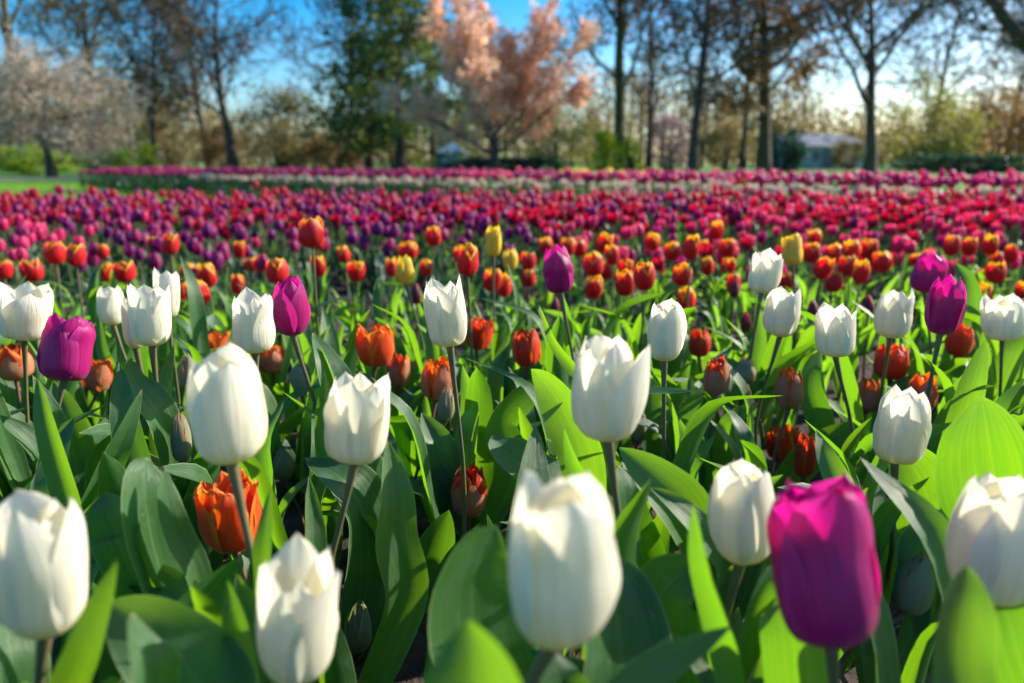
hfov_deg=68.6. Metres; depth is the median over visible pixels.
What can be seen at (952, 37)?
bare tree
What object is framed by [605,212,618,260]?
crimson tulip
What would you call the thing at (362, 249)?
violet tulip
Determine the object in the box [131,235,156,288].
flame tulip
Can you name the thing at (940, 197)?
pink tulip
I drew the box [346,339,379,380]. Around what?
young tulip
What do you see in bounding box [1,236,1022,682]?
soil bed
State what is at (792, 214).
magenta tulip
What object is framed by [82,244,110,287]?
flame tulip
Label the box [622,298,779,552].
white tulip
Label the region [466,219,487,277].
violet tulip
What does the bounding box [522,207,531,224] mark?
crimson tulip
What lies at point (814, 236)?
flame tulip
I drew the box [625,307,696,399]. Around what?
young tulip
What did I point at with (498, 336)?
young tulip
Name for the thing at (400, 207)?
violet tulip
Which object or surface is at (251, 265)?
flame tulip
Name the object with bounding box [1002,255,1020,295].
pink tulip
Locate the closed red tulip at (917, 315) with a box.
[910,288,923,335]
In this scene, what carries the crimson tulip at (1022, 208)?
on the soil bed at (411, 670)
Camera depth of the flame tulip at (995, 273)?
1.64 m
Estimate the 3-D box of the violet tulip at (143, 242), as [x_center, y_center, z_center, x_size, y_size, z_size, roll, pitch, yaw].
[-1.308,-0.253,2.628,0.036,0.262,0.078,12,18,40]
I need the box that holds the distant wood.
[0,48,1023,168]
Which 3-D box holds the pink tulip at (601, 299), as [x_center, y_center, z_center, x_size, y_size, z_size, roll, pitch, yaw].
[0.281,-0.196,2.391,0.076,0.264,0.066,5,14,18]
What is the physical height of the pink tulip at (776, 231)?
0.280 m
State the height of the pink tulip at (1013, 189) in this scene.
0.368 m
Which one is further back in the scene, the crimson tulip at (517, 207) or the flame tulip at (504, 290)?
the crimson tulip at (517, 207)
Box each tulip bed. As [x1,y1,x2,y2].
[0,180,1023,262]
[77,164,1023,215]
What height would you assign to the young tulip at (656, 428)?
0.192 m
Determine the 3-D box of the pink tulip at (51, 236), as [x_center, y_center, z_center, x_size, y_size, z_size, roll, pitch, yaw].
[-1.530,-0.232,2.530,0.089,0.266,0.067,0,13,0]
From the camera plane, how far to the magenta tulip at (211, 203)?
3.67 m
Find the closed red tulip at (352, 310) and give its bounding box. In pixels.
[331,288,359,322]
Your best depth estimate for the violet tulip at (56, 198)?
3.59 m
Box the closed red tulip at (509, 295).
[506,287,530,318]
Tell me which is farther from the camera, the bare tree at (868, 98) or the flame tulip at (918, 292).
the bare tree at (868, 98)
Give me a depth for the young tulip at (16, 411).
0.95 m
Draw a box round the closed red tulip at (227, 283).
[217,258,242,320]
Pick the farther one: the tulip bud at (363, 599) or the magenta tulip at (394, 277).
the magenta tulip at (394, 277)
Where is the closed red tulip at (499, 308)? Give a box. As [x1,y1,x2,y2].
[497,276,518,321]
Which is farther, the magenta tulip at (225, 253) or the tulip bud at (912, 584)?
the magenta tulip at (225, 253)
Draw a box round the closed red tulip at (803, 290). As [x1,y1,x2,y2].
[786,275,808,310]
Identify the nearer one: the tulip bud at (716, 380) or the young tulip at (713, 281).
the tulip bud at (716, 380)
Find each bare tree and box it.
[0,0,137,171]
[6,0,211,167]
[84,0,212,165]
[89,0,250,167]
[106,0,300,167]
[235,0,423,169]
[635,0,791,172]
[766,0,1023,173]
[874,0,1023,168]
[901,0,1023,75]
[931,0,1023,156]
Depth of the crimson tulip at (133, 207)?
3.48 m
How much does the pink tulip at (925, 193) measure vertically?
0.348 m
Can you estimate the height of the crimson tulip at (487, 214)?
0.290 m
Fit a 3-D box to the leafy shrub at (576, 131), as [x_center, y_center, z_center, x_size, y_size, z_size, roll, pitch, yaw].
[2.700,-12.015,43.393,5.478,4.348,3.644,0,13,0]
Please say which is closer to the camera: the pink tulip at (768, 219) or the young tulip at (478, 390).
the young tulip at (478, 390)
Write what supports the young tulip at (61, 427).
on the soil bed at (411, 670)
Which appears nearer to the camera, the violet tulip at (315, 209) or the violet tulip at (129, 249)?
the violet tulip at (129, 249)
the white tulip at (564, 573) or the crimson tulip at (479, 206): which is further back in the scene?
the crimson tulip at (479, 206)
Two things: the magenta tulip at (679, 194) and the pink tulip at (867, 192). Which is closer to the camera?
the magenta tulip at (679, 194)
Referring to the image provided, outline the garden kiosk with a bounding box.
[436,142,469,170]
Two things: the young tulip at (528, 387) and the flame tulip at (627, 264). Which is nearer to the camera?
the young tulip at (528, 387)
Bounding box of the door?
[821,150,832,168]
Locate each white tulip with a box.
[0,280,76,474]
[0,488,242,682]
[79,296,193,455]
[87,285,149,449]
[105,532,340,682]
[127,282,204,491]
[127,341,271,626]
[153,267,184,411]
[232,287,275,478]
[305,371,428,682]
[372,274,480,538]
[423,469,731,682]
[564,332,650,659]
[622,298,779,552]
[640,458,774,682]
[671,247,782,432]
[727,286,800,448]
[759,288,914,463]
[814,301,872,474]
[840,384,931,672]
[872,471,1023,682]
[974,293,1023,417]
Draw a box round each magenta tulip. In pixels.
[0,212,9,249]
[9,234,23,287]
[14,224,32,260]
[19,227,40,284]
[32,205,49,274]
[76,253,103,286]
[77,201,100,240]
[81,241,97,294]
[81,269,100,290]
[90,221,118,263]
[98,225,105,244]
[102,214,121,263]
[111,205,122,259]
[116,216,143,266]
[123,197,129,204]
[130,228,148,285]
[140,191,149,225]
[147,252,162,273]
[150,228,178,274]
[160,219,184,273]
[165,229,191,283]
[179,215,192,261]
[182,192,189,199]
[182,206,204,262]
[186,229,204,266]
[189,198,195,237]
[192,242,202,262]
[193,266,220,306]
[209,199,220,243]
[214,214,232,275]
[216,241,229,306]
[220,209,227,240]
[220,248,236,299]
[235,222,253,283]
[237,218,255,276]
[239,235,256,282]
[243,214,252,243]
[250,209,263,252]
[254,207,274,258]
[256,254,274,296]
[280,209,288,255]
[280,240,298,276]
[285,209,303,262]
[285,227,301,271]
[289,227,297,277]
[289,240,308,293]
[297,218,307,288]
[299,215,313,274]
[307,228,330,289]
[314,248,318,299]
[315,211,332,258]
[320,235,334,304]
[326,206,332,274]
[328,191,334,197]
[330,226,354,294]
[331,196,337,239]
[334,212,346,245]
[347,187,353,195]
[349,223,381,289]
[350,206,355,251]
[355,200,361,234]
[358,194,365,233]
[359,215,374,279]
[368,221,375,282]
[370,195,375,240]
[372,209,380,255]
[378,237,399,295]
[388,228,396,282]
[391,199,398,237]
[397,206,413,259]
[398,214,416,256]
[402,231,431,287]
[409,196,421,246]
[416,219,425,287]
[424,208,439,277]
[425,214,448,279]
[425,225,449,274]
[428,218,450,280]
[430,227,446,279]
[435,218,453,269]
[441,229,452,276]
[446,214,449,243]
[456,199,461,236]
[461,196,466,236]
[470,209,487,272]
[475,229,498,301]
[483,198,488,205]
[483,256,489,268]
[492,198,499,225]
[497,209,507,273]
[500,205,508,245]
[503,191,508,200]
[505,209,514,245]
[528,220,544,279]
[551,229,560,244]
[586,215,604,253]
[593,201,606,251]
[603,214,605,260]
[614,196,620,204]
[616,211,621,233]
[628,248,635,297]
[641,198,651,246]
[642,204,656,261]
[643,203,649,257]
[652,224,661,236]
[653,202,664,242]
[662,223,676,272]
[663,213,677,265]
[668,233,677,295]
[673,255,697,301]
[676,190,682,224]
[679,201,683,247]
[694,209,702,276]
[721,203,727,210]
[727,203,734,238]
[733,207,742,239]
[735,222,748,270]
[740,204,748,254]
[748,231,766,296]
[768,209,793,247]
[783,262,808,290]
[806,228,813,276]
[841,235,851,292]
[852,231,878,287]
[873,231,887,280]
[936,233,946,256]
[998,238,1008,291]
[1007,228,1023,278]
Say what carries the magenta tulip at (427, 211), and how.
on the soil bed at (411, 670)
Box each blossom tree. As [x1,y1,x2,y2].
[0,23,156,176]
[368,0,603,169]
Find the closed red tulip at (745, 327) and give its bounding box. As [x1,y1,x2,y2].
[712,311,751,359]
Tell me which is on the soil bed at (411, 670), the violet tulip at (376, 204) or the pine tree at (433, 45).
the violet tulip at (376, 204)
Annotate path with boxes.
[0,177,966,179]
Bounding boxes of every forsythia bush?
[587,128,622,171]
[614,134,644,172]
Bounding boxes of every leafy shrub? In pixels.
[0,142,86,174]
[67,148,162,169]
[135,136,159,167]
[340,111,435,169]
[515,98,601,171]
[754,122,809,172]
[876,62,1001,172]
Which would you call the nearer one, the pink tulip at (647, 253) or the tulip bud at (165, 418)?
the tulip bud at (165, 418)
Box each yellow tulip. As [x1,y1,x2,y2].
[396,254,424,359]
[474,224,501,379]
[752,232,802,348]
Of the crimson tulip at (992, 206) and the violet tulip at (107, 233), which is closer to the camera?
the violet tulip at (107, 233)
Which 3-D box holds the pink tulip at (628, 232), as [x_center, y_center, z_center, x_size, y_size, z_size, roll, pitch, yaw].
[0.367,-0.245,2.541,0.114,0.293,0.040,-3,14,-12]
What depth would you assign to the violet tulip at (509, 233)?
2.77 m
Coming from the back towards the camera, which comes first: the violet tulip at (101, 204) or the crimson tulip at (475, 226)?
the violet tulip at (101, 204)
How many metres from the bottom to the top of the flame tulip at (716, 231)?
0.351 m
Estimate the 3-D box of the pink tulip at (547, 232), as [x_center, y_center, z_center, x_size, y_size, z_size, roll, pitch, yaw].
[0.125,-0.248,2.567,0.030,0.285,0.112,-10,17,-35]
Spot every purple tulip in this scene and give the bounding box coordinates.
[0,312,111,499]
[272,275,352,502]
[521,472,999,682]
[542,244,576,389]
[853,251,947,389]
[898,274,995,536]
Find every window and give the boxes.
[810,150,821,161]
[849,151,859,161]
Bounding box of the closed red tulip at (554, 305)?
[533,297,590,326]
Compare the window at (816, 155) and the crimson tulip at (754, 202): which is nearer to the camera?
the crimson tulip at (754, 202)
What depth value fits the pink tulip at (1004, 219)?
2.92 m
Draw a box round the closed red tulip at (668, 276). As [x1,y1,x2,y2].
[649,272,670,306]
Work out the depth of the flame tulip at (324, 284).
2.39 m
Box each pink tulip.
[0,218,19,286]
[0,232,35,283]
[0,239,10,285]
[2,213,22,261]
[7,249,17,286]
[10,235,49,284]
[15,247,47,283]
[19,218,43,258]
[19,220,38,256]
[28,222,43,280]
[32,226,49,284]
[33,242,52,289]
[37,222,48,277]
[44,232,63,295]
[53,228,69,288]
[54,264,66,308]
[57,213,72,270]
[65,247,83,300]
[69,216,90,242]
[74,235,86,301]
[84,224,93,273]
[123,221,143,271]
[140,211,150,276]
[240,237,280,286]
[342,205,359,260]
[537,237,543,285]
[543,227,551,296]
[557,266,582,308]
[561,226,569,238]
[566,222,582,268]
[570,215,583,281]
[570,236,586,298]
[572,257,586,300]
[574,235,587,320]
[575,270,585,303]
[582,229,591,278]
[586,215,597,276]
[599,243,613,305]
[602,245,628,311]
[603,234,618,296]
[605,226,632,269]
[615,226,626,272]
[622,216,627,243]
[629,214,646,266]
[630,225,636,272]
[635,222,643,261]
[642,248,649,312]
[646,247,662,293]
[656,219,668,274]
[664,214,673,262]
[682,222,707,285]
[689,222,696,266]
[690,260,701,283]
[698,217,707,278]
[704,229,714,279]
[704,248,742,304]
[709,213,720,282]
[712,240,737,278]
[713,239,726,294]
[727,233,755,276]
[728,246,742,325]
[734,266,755,310]
[737,231,745,279]
[741,219,751,281]
[747,208,761,261]
[748,209,755,251]
[749,218,766,256]
[753,215,769,252]
[757,202,770,246]
[757,211,766,252]
[763,264,786,311]
[770,215,778,249]
[773,227,780,251]
[777,216,786,266]
[784,209,796,271]
[785,203,793,210]
[787,222,797,265]
[788,197,793,235]
[795,223,805,277]
[797,234,806,280]
[798,199,805,207]
[799,242,810,284]
[799,260,807,274]
[803,217,811,268]
[803,258,819,288]
[809,192,815,229]
[810,244,842,306]
[816,204,827,243]
[820,225,837,257]
[821,216,827,250]
[822,269,833,303]
[827,196,834,240]
[827,225,830,245]
[828,205,837,245]
[834,206,844,243]
[836,233,849,271]
[842,185,847,197]
[842,218,851,234]
[846,238,861,285]
[849,205,857,240]
[851,228,860,239]
[851,230,870,287]
[856,221,866,238]
[858,205,863,218]
[859,208,870,218]
[865,190,869,198]
[877,204,890,247]
[878,194,884,247]
[879,208,888,250]
[882,223,896,284]
[883,223,890,282]
[883,235,905,289]
[890,235,909,289]
[891,252,912,290]
[901,240,916,296]
[905,224,931,266]
[912,196,919,203]
[914,216,934,253]
[915,211,926,252]
[918,199,930,246]
[919,191,927,242]
[924,247,936,254]
[931,208,938,248]
[933,211,942,248]
[934,217,943,249]
[935,206,944,249]
[935,207,957,256]
[936,192,944,230]
[938,216,963,260]
[940,223,950,234]
[947,259,958,276]
[951,226,965,260]
[952,227,960,260]
[958,212,974,265]
[961,254,974,266]
[968,201,974,212]
[968,212,981,268]
[968,231,1003,274]
[969,229,985,269]
[973,188,979,196]
[975,221,989,270]
[977,196,984,201]
[980,214,1008,251]
[990,222,998,234]
[996,242,1002,294]
[997,192,1003,201]
[998,209,1007,224]
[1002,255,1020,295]
[1005,186,1016,227]
[1006,225,1011,239]
[1008,203,1016,209]
[1009,214,1020,249]
[1012,217,1023,282]
[1013,204,1023,243]
[1013,211,1023,272]
[1018,251,1023,280]
[1019,224,1023,279]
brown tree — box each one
[520,0,695,170]
[593,0,703,169]
[663,0,915,173]
[678,0,827,170]
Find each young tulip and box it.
[0,334,19,345]
[0,361,151,558]
[0,390,30,491]
[4,276,25,344]
[5,283,85,313]
[6,375,80,425]
[9,406,32,414]
[19,376,33,422]
[23,404,105,490]
[28,314,77,382]
[28,341,47,386]
[29,339,58,384]
[29,417,97,676]
[30,348,147,429]
[33,376,110,561]
[33,378,141,682]
[36,280,90,319]
[53,277,83,308]
[54,298,70,320]
[64,284,138,322]
[65,562,98,645]
[74,380,99,424]
[86,457,211,598]
[86,582,121,682]
[88,261,105,399]
[93,322,121,415]
[100,280,138,288]
[105,331,118,360]
[116,274,194,357]
[147,316,184,408]
[157,344,206,362]
[158,402,313,560]
[172,333,201,365]
[172,384,185,410]
[173,348,218,386]
[175,321,192,356]
[175,384,319,457]
[177,287,215,324]
[180,256,233,361]
[216,296,232,305]
[237,284,331,408]
[242,456,326,551]
[253,281,320,305]
[272,294,354,419]
[275,311,336,409]
[275,327,280,347]
[282,348,334,413]
[285,345,312,443]
[299,304,334,364]
[309,371,342,572]
[312,314,362,375]
[321,309,369,376]
[322,430,404,536]
[340,277,393,378]
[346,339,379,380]
[369,315,407,357]
[372,304,450,433]
[394,310,414,353]
[404,368,482,438]
[412,372,487,417]
[413,348,474,423]
[424,643,431,677]
[428,525,675,682]
[443,332,510,410]
[464,368,541,516]
[466,358,690,479]
[467,308,514,336]
[481,298,546,343]
[482,292,534,331]
[483,345,491,373]
[484,289,519,325]
[484,408,548,454]
[487,349,514,398]
[487,424,570,655]
[489,369,606,656]
[491,306,525,391]
[495,315,568,426]
[500,307,519,369]
[505,303,535,365]
[507,263,574,370]
[539,306,574,376]
[541,313,596,345]
[546,438,622,516]
[563,292,664,356]
[566,282,608,312]
[569,295,600,322]
[576,295,632,337]
[581,305,691,405]
[612,514,669,553]
[613,280,652,328]
[613,286,678,326]
[613,447,782,611]
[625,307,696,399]
[628,313,689,359]
[638,375,704,487]
[646,501,669,548]
[650,345,732,406]
[650,374,697,481]
[666,373,703,427]
[667,285,698,335]
[675,359,696,390]
[692,351,785,408]
[695,448,770,568]
[696,293,731,348]
[705,312,816,445]
[711,275,726,292]
[711,395,767,470]
[723,279,752,341]
[725,318,805,409]
[730,555,768,619]
[731,296,815,425]
[748,655,760,682]
[762,298,806,349]
[775,345,815,427]
[777,408,933,517]
[821,354,833,391]
[824,273,899,328]
[825,351,857,384]
[833,285,860,308]
[834,408,870,451]
[843,281,874,303]
[855,422,951,487]
[860,457,951,600]
[865,335,943,432]
[884,334,924,390]
[888,396,1023,678]
[896,325,921,348]
[901,622,936,682]
[902,338,975,424]
[913,349,1023,414]
[916,303,946,359]
[932,262,987,358]
[938,360,1020,416]
[940,339,1023,439]
[964,312,1023,413]
[1015,358,1023,384]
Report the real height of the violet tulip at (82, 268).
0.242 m
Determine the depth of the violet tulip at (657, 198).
3.72 m
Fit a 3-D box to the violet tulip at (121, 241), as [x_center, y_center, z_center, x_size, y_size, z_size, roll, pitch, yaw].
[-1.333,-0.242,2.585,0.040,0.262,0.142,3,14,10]
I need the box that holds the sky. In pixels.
[0,0,1023,162]
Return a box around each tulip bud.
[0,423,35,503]
[124,358,223,572]
[145,352,303,460]
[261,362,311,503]
[266,326,329,499]
[272,353,346,538]
[305,457,454,663]
[371,377,454,529]
[616,368,704,474]
[666,353,757,494]
[717,296,815,450]
[805,420,935,682]
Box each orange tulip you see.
[0,341,34,415]
[74,315,118,426]
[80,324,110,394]
[176,313,230,352]
[194,467,277,581]
[230,304,285,392]
[355,322,423,413]
[355,351,426,396]
[389,355,452,500]
[410,365,554,548]
[417,315,493,396]
[512,327,545,447]
[640,258,674,303]
[680,328,710,380]
[766,423,800,469]
[770,351,834,476]
[773,420,864,496]
[840,357,943,468]
[873,343,957,387]
[885,372,937,473]
[910,321,974,420]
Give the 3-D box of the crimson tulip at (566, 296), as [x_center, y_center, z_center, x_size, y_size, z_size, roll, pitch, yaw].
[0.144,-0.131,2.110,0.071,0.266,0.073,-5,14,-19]
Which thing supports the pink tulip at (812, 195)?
on the soil bed at (411, 670)
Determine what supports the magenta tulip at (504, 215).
on the soil bed at (411, 670)
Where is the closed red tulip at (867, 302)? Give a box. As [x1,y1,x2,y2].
[860,294,896,379]
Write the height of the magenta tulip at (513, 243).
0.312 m
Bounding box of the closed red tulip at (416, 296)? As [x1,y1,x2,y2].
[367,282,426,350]
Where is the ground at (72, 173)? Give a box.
[0,163,1023,233]
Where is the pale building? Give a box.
[771,134,865,168]
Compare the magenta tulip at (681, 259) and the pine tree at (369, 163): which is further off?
the pine tree at (369, 163)
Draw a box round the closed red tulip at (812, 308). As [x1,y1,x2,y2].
[797,299,817,354]
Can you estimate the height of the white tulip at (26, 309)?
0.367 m
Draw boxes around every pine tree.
[273,0,499,170]
[293,32,426,170]
[353,3,511,168]
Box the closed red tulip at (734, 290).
[694,278,753,356]
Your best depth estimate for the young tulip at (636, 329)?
1.26 m
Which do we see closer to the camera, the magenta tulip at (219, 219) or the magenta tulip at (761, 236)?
the magenta tulip at (761, 236)
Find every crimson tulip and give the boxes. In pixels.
[0,202,10,251]
[3,215,13,261]
[21,201,33,248]
[27,215,38,244]
[28,188,39,258]
[38,213,52,270]
[46,208,57,228]
[49,210,60,272]
[58,221,71,245]
[61,209,70,243]
[74,214,95,242]
[77,208,87,243]
[102,207,116,250]
[129,206,140,247]
[142,199,149,208]
[145,214,153,275]
[163,212,174,253]
[181,209,187,254]
[182,205,194,261]
[192,205,204,215]
[192,216,204,259]
[192,219,206,263]
[204,207,215,251]
[205,215,226,250]
[213,223,234,258]
[220,225,232,272]
[223,199,234,255]
[230,214,250,275]
[233,208,241,215]
[237,199,246,230]
[238,209,253,245]
[252,208,258,251]
[253,214,263,254]
[256,207,267,255]
[268,210,274,250]
[272,208,284,239]
[275,218,288,258]
[276,213,293,263]
[289,211,302,273]
[289,222,302,260]
[295,213,309,259]
[324,206,329,238]
[330,213,341,278]
[352,217,369,261]
[353,214,363,258]
[367,213,372,239]
[390,215,399,260]
[398,209,407,233]
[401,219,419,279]
[414,210,419,274]
[417,216,427,258]
[419,209,427,247]
[432,201,441,252]
[438,224,452,263]
[440,208,463,268]
[445,211,460,273]
[445,222,459,247]
[453,222,454,269]
[456,216,463,236]
[461,208,469,229]
[467,204,478,258]
[474,219,477,245]
[475,202,484,266]
[481,213,488,260]
[489,209,498,267]
[490,220,502,268]
[495,204,503,259]
[509,209,521,273]
[512,205,521,240]
[515,215,526,281]
[516,225,526,260]
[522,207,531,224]
[529,213,544,255]
[532,205,546,253]
[532,207,543,260]
[540,221,551,250]
[545,208,556,248]
[552,204,562,222]
[554,209,565,245]
[554,223,563,243]
[560,293,579,311]
[565,208,577,257]
[576,203,590,251]
[582,213,595,265]
[582,217,589,258]
[590,223,599,250]
[602,207,608,231]
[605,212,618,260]
[605,278,617,307]
[616,205,629,246]
[619,216,633,246]
[626,205,644,255]
[633,214,638,252]
[637,204,644,254]
[642,223,648,258]
[652,256,664,272]
[659,212,666,246]
[661,207,665,246]
[679,214,688,263]
[686,221,696,233]
[689,203,700,263]
[698,203,719,262]
[698,212,706,259]
[700,242,714,323]
[703,205,709,212]
[703,258,716,300]
[717,209,726,264]
[720,216,727,239]
[726,215,739,255]
[740,236,755,307]
[743,215,753,260]
[749,198,758,249]
[749,205,757,253]
[754,208,774,251]
[761,205,770,250]
[763,206,772,248]
[769,195,788,250]
[772,207,780,249]
[775,246,796,292]
[794,204,802,222]
[795,208,807,265]
[808,212,817,227]
[811,208,820,229]
[820,209,831,247]
[826,216,840,244]
[831,212,840,243]
[837,200,848,244]
[838,213,846,243]
[839,212,847,243]
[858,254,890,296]
[867,214,878,230]
[868,200,879,243]
[869,208,876,230]
[878,204,897,251]
[880,211,889,249]
[880,212,899,251]
[892,217,902,265]
[893,222,909,278]
[902,230,923,269]
[904,209,920,258]
[906,218,917,267]
[909,206,922,238]
[914,217,920,227]
[916,204,927,230]
[943,208,949,223]
[944,205,954,223]
[956,224,977,266]
[958,205,967,213]
[961,217,971,265]
[974,201,987,212]
[975,214,987,270]
[980,212,997,246]
[982,201,997,268]
[982,215,995,269]
[985,224,1003,267]
[1006,207,1014,243]
[1009,212,1019,244]
[1011,209,1022,244]
[1016,207,1023,243]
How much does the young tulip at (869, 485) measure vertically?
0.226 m
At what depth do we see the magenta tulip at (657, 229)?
2.72 m
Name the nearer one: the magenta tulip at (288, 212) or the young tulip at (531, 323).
the young tulip at (531, 323)
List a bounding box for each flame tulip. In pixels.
[0,259,13,283]
[19,258,55,313]
[44,241,89,320]
[66,243,109,392]
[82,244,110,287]
[87,261,126,298]
[113,260,185,303]
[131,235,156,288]
[162,232,224,354]
[174,262,209,306]
[176,282,219,317]
[179,262,222,330]
[184,279,209,304]
[208,240,262,312]
[214,273,244,331]
[219,256,290,290]
[244,255,306,293]
[265,257,347,397]
[298,216,356,368]
[299,241,332,310]
[309,255,364,347]
[333,244,368,318]
[334,260,367,332]
[369,256,402,327]
[380,259,458,311]
[396,241,417,332]
[404,225,441,328]
[452,245,508,317]
[457,241,543,394]
[465,267,515,326]
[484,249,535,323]
[487,272,538,331]
[505,251,543,331]
[514,269,536,326]
[517,237,552,308]
[542,275,617,354]
[559,236,614,322]
[573,250,603,345]
[574,231,613,330]
[574,238,591,324]
[577,260,615,329]
[580,268,634,339]
[605,244,625,322]
[611,259,633,320]
[620,261,655,362]
[632,231,661,321]
[650,241,681,299]
[655,265,670,275]
[673,262,705,337]
[677,256,728,334]
[677,286,732,357]
[683,233,721,368]
[689,239,708,316]
[692,238,740,320]
[698,257,750,315]
[703,273,740,345]
[709,220,725,332]
[778,271,796,291]
[788,228,824,303]
[797,242,820,340]
[802,271,843,361]
[807,256,835,362]
[822,242,863,307]
[831,257,873,398]
[834,254,855,314]
[840,251,915,353]
[841,239,878,319]
[859,237,894,304]
[895,253,921,306]
[898,249,956,300]
[915,234,961,306]
[954,264,977,282]
[961,236,1014,283]
[971,264,989,283]
[978,243,1018,295]
[979,281,991,297]
[981,233,1004,298]
[985,260,1006,299]
[986,251,1004,298]
[998,279,1023,301]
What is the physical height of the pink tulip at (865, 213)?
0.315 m
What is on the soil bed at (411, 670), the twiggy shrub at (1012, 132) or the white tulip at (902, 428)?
the white tulip at (902, 428)
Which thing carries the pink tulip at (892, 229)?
on the soil bed at (411, 670)
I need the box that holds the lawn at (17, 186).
[0,180,599,208]
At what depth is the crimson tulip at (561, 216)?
3.22 m
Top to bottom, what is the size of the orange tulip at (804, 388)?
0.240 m
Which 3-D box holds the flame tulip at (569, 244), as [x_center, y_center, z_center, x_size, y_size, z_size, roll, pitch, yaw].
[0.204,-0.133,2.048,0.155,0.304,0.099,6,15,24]
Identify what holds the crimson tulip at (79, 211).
on the soil bed at (411, 670)
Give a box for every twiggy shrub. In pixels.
[0,96,131,170]
[129,108,207,166]
[182,118,267,167]
[230,74,326,168]
[299,126,364,169]
[438,105,508,163]
[552,95,643,169]
[639,108,690,171]
[687,114,758,170]
[823,123,883,169]
[961,80,1023,171]
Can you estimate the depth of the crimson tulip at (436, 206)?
3.37 m
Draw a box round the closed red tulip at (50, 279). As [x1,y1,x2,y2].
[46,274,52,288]
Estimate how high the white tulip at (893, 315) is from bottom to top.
0.334 m
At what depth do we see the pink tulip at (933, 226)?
3.33 m
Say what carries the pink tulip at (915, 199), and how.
on the soil bed at (411, 670)
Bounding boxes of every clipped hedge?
[411,155,597,173]
[879,151,1023,174]
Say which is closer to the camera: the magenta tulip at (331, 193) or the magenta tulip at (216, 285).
the magenta tulip at (216, 285)
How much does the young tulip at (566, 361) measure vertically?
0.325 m
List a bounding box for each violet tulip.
[0,211,7,258]
[12,204,20,212]
[21,209,44,264]
[36,199,46,234]
[41,214,61,272]
[43,206,49,231]
[45,198,53,229]
[52,194,74,237]
[58,260,86,311]
[60,216,79,284]
[65,204,73,244]
[65,222,79,279]
[66,205,78,246]
[76,198,94,241]
[79,215,87,250]
[81,206,97,267]
[85,199,91,205]
[87,219,94,242]
[91,202,95,238]
[95,206,103,260]
[97,202,105,224]
[102,227,118,282]
[107,215,127,259]
[109,198,119,251]
[112,228,134,283]
[116,233,131,295]
[117,243,134,285]
[122,205,130,258]
[122,214,145,266]
[125,229,151,285]
[129,213,135,246]
[132,208,146,275]
[134,248,144,284]
[136,231,146,280]
[137,230,149,279]
[147,222,168,261]
[148,209,175,260]
[149,198,155,204]
[152,236,163,260]
[162,230,180,276]
[165,203,178,260]
[179,230,197,263]
[183,237,197,282]
[193,208,214,249]
[201,222,215,270]
[202,249,222,286]
[204,220,216,275]
[209,251,234,310]
[211,211,219,273]
[211,225,217,250]
[214,207,221,214]
[223,200,229,245]
[226,223,237,274]
[232,243,251,297]
[234,225,250,287]
[250,200,260,250]
[250,230,279,278]
[258,201,265,254]
[260,218,285,257]
[261,220,271,257]
[267,206,278,249]
[267,213,275,259]
[267,230,291,283]
[273,218,290,262]
[274,215,290,257]
[275,205,282,250]
[280,199,286,246]
[296,201,306,251]
[303,200,310,250]
[306,207,311,257]
[311,204,330,257]
[314,196,321,203]
[326,215,333,263]
[331,224,340,253]
[333,205,342,275]
[335,217,350,280]
[338,194,343,203]
[340,230,360,300]
[341,213,348,277]
[348,234,369,298]
[351,219,370,260]
[354,210,366,252]
[356,204,366,256]
[358,214,368,282]
[367,202,379,241]
[369,190,374,196]
[369,206,377,247]
[371,221,383,298]
[373,199,379,237]
[373,243,391,300]
[379,212,387,262]
[382,226,389,260]
[384,217,390,279]
[389,223,417,295]
[397,203,403,248]
[399,197,408,241]
[402,222,412,286]
[412,223,422,268]
[415,200,422,259]
[420,194,427,233]
[436,214,443,247]
[437,221,455,277]
[442,206,457,269]
[450,194,457,204]
[450,237,466,293]
[453,206,466,244]
[462,229,476,306]
[465,212,476,283]
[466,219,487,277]
[474,227,491,287]
[476,213,484,256]
[478,206,488,255]
[478,215,490,309]
[499,226,520,281]
[501,206,513,245]
[505,227,520,285]
[505,244,519,301]
[506,200,511,227]
[507,214,525,274]
[511,224,528,296]
[518,221,538,286]
[523,232,542,298]
[530,198,536,247]
[548,219,554,229]
[584,205,588,251]
[585,205,596,254]
[592,198,597,205]
[610,203,616,233]
[639,211,648,261]
[652,212,660,262]
[653,195,661,211]
[664,207,671,242]
[671,200,677,210]
[682,204,688,252]
[686,214,692,260]
[706,195,714,205]
[733,202,739,238]
[795,218,806,274]
[807,203,813,229]
[851,216,859,228]
[893,196,899,203]
[919,199,931,249]
[925,211,938,255]
[930,229,936,248]
[1012,194,1023,237]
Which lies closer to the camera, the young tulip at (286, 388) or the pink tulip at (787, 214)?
the young tulip at (286, 388)
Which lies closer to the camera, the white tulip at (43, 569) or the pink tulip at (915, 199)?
the white tulip at (43, 569)
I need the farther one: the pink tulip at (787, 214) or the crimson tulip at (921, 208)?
the crimson tulip at (921, 208)
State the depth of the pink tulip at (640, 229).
2.89 m
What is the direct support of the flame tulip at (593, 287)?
on the soil bed at (411, 670)
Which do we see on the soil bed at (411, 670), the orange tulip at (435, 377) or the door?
the orange tulip at (435, 377)
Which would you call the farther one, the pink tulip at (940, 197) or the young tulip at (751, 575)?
the pink tulip at (940, 197)
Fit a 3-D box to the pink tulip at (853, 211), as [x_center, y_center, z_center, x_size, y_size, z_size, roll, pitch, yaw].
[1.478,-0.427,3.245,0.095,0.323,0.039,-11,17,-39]

